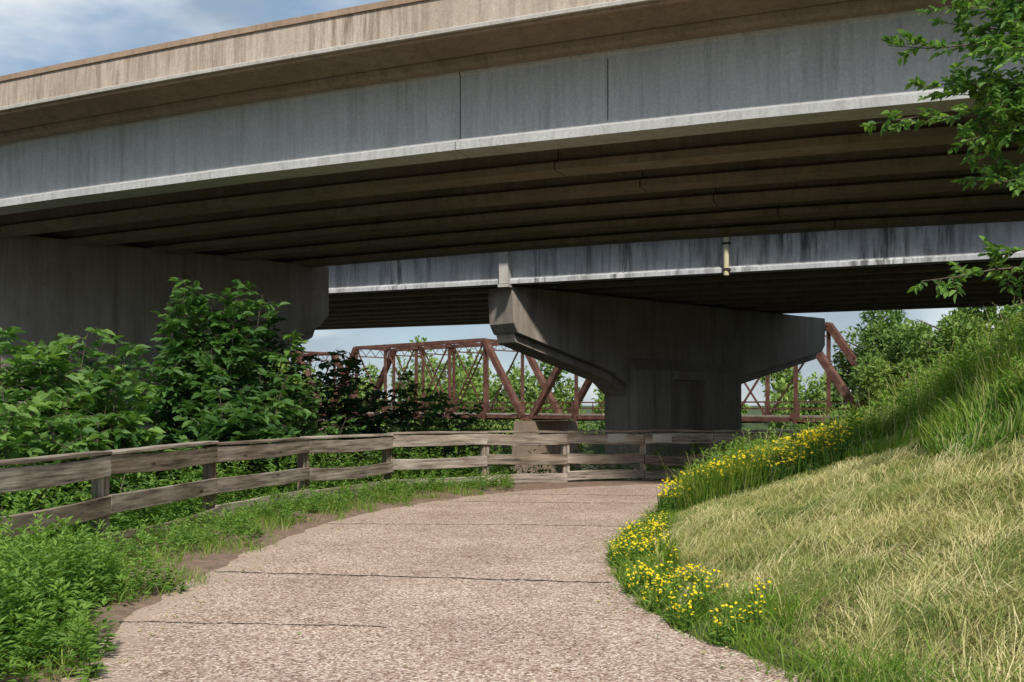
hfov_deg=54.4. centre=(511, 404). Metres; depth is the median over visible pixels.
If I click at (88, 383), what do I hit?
leafy sapling
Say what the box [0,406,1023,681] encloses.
ground
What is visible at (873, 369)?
deciduous tree
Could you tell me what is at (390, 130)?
highway overpass
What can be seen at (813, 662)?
path edge grass
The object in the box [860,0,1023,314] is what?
elm tree
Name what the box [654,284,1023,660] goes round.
tall grass
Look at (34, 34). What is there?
sky
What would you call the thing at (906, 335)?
deciduous tree
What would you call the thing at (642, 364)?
bridge pier
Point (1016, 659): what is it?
cut grass
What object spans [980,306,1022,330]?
deciduous tree
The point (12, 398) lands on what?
leafy sapling
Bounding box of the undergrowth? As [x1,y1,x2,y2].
[0,428,761,552]
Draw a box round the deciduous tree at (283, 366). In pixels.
[258,356,314,422]
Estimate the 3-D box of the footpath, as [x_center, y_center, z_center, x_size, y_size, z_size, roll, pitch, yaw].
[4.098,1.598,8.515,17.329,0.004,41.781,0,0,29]
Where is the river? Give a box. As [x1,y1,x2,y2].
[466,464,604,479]
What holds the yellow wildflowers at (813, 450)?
on the ground at (206, 564)
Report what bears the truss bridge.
on the ground at (206, 564)
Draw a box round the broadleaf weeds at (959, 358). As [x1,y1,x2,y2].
[663,300,1023,511]
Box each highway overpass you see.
[0,0,1023,266]
[315,221,1023,329]
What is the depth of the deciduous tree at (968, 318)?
52.07 m
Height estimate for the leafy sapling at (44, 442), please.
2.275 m
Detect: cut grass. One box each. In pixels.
[595,421,1023,681]
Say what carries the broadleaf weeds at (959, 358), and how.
on the ground at (206, 564)
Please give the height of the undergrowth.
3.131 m
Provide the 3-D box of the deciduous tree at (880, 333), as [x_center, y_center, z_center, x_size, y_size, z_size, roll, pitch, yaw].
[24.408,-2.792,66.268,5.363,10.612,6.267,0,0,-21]
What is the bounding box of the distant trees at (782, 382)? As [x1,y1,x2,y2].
[270,335,860,450]
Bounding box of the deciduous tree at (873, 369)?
[858,356,930,410]
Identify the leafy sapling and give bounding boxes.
[0,325,175,525]
[0,326,82,509]
[0,393,153,543]
[126,277,313,509]
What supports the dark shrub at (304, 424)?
on the ground at (206, 564)
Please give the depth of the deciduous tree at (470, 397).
103.01 m
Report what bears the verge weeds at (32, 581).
on the ground at (206, 564)
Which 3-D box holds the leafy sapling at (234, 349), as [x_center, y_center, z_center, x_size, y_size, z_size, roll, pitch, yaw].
[-5.221,0.076,18.704,3.279,5.130,4.738,0,0,-41]
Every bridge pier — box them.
[0,236,328,512]
[488,286,824,479]
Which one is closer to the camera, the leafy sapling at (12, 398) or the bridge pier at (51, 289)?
the leafy sapling at (12, 398)
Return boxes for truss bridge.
[272,322,866,473]
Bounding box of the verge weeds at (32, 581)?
[0,465,515,681]
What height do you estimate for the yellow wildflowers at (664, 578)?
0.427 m
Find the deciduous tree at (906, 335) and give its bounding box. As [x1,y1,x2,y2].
[847,319,937,408]
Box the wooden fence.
[0,429,815,558]
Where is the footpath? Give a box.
[61,484,812,681]
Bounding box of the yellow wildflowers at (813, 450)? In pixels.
[654,413,868,514]
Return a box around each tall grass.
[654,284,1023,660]
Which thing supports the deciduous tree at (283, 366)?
on the ground at (206, 564)
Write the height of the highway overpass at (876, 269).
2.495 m
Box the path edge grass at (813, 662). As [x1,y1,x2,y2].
[588,489,1023,681]
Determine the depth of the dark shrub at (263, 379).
20.53 m
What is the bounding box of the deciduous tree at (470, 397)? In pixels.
[410,366,482,457]
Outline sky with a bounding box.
[0,0,1017,405]
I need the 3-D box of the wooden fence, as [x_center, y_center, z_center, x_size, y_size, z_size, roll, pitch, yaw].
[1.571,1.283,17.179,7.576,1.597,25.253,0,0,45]
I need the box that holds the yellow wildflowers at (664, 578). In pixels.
[604,511,778,645]
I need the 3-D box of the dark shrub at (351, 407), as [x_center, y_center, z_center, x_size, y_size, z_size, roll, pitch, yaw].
[-2.805,0.701,23.775,5.876,4.129,2.606,0,0,-27]
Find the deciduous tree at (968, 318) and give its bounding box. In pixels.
[901,306,1001,371]
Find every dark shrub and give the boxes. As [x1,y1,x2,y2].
[18,300,341,513]
[271,375,468,491]
[295,350,496,480]
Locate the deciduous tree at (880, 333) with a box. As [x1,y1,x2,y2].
[825,310,910,411]
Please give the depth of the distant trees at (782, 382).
120.49 m

